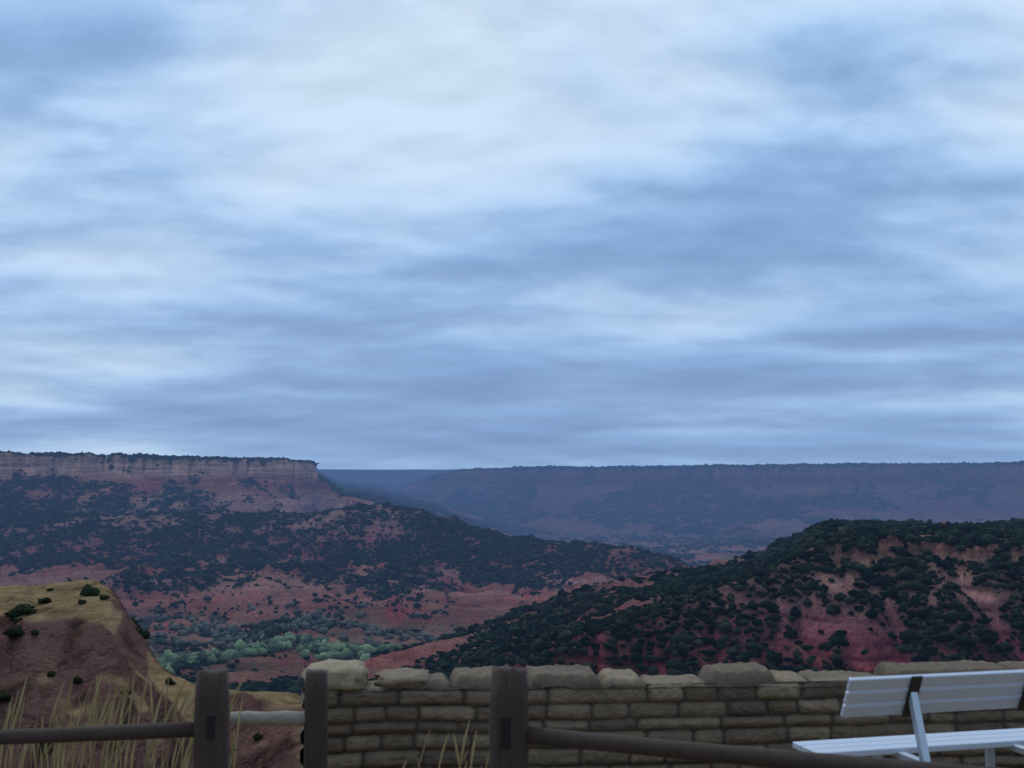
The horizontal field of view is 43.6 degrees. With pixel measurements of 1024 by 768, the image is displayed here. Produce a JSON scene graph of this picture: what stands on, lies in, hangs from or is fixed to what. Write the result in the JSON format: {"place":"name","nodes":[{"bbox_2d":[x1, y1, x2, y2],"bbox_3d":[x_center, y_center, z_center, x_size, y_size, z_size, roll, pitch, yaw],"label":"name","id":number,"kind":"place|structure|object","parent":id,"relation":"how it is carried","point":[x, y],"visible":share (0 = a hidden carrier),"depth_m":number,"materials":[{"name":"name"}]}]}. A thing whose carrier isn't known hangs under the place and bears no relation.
{"place":"outdoors","nodes":[
{"label":"outdoors","id":0,"kind":"place"},
{"bbox_2d":[207,716,510,747],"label":"post slots","id":1,"kind":"object","parent":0,"point":[505,732],"visible":1,"depth_m":6.06,"materials":[{"name":"black wood"}]},
{"bbox_2d":[0,452,1023,767],"bbox_3d":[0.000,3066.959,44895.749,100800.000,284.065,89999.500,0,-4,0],"label":"canyon ground","id":2,"kind":"structure","parent":0,"point":[94,638],"depth_m":1974.03,"materials":[{"name":"red soil"}]},
{"bbox_2d":[0,580,261,756],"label":"shrubs","id":3,"kind":"object","parent":2,"relation":"on","point":[26,608],"visible":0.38,"depth_m":153.46,"materials":[{"name":"green plant"}]},
{"bbox_2d":[193,667,229,767],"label":"fence post","id":4,"kind":"object","parent":2,"relation":"on","point":[212,693],"visible":0.99,"depth_m":7.21,"materials":[{"name":"brown wood"}]},
{"bbox_2d":[0,722,999,767],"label":"fence rails","id":5,"kind":"object","parent":4,"relation":"attached to","point":[729,754],"visible":0.86,"depth_m":5.90,"materials":[{"name":"brown wood"}]},
{"bbox_2d":[0,668,488,767],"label":"dry grass tufts","id":6,"kind":"object","parent":2,"relation":"on","point":[185,761],"visible":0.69,"depth_m":8.66,"materials":[{"name":"beige plant"}]},
{"bbox_2d":[156,632,412,673],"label":"cottonwood trees","id":7,"kind":"object","parent":2,"relation":"on","point":[320,644],"visible":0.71,"depth_m":1521.40,"materials":[{"name":"green plant"}]},
{"bbox_2d":[125,595,449,661],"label":"trees","id":8,"kind":"object","parent":2,"relation":"on","point":[217,635],"visible":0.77,"depth_m":1754.76,"materials":[{"name":"green plant"}]},
{"bbox_2d":[304,669,327,767],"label":"fence post","id":9,"kind":"object","parent":2,"relation":"on","point":[316,724],"visible":1,"depth_m":9.78,"materials":[{"name":"brown wood"}]},
{"bbox_2d":[230,710,304,725],"bbox_3d":[-1.888,2.573,9.827,0.767,0.129,0.123,0,-4,-3],"label":"fence rail","id":10,"kind":"object","parent":9,"relation":"attached to","point":[285,718],"visible":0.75,"depth_m":9.79,"materials":[{"name":"grey wood"}]},
{"bbox_2d":[489,664,528,767],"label":"fence post","id":11,"kind":"object","parent":2,"relation":"on","point":[509,694],"visible":0.96,"depth_m":6.08,"materials":[{"name":"brown wood"}]},
{"bbox_2d":[0,450,1023,694],"bbox_3d":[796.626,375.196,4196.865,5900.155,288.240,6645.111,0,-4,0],"label":"trees","id":12,"kind":"object","parent":2,"relation":"on","point":[816,536],"visible":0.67,"depth_m":2133.18,"materials":[{"name":"green plant"}]},
{"bbox_2d":[299,660,1023,767],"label":"stone wall","id":13,"kind":"structure","parent":2,"relation":"on","point":[371,724],"depth_m":10.69,"materials":[{"name":"stone"}]},
{"bbox_2d":[301,659,429,690],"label":"capstones","id":14,"kind":"object","parent":13,"relation":"on","point":[347,674],"visible":0.84,"depth_m":10.51,"materials":[{"name":"stone"}]},
{"bbox_2d":[873,692,1023,766],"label":"bench frame","id":15,"kind":"object","parent":2,"relation":"on","point":[919,730],"visible":0.46,"depth_m":8.00,"materials":[{"name":"silver metal"}]},
{"bbox_2d":[793,669,1023,755],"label":"bench slats","id":16,"kind":"object","parent":15,"relation":"attached to","point":[938,692],"visible":0.81,"depth_m":8.16,"materials":[{"name":"silver metal"}]},
{"bbox_2d":[902,676,1023,716],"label":"bench brackets","id":17,"kind":"object","parent":15,"relation":"attached to","point":[915,684],"visible":0.86,"depth_m":8.04,"materials":[{"name":"black metal"}]},
{"bbox_2d":[0,0,1023,469],"label":"sky","id":18,"kind":"structure","parent":0,"point":[333,234],"materials":[{"name":"blue"}]}
]}

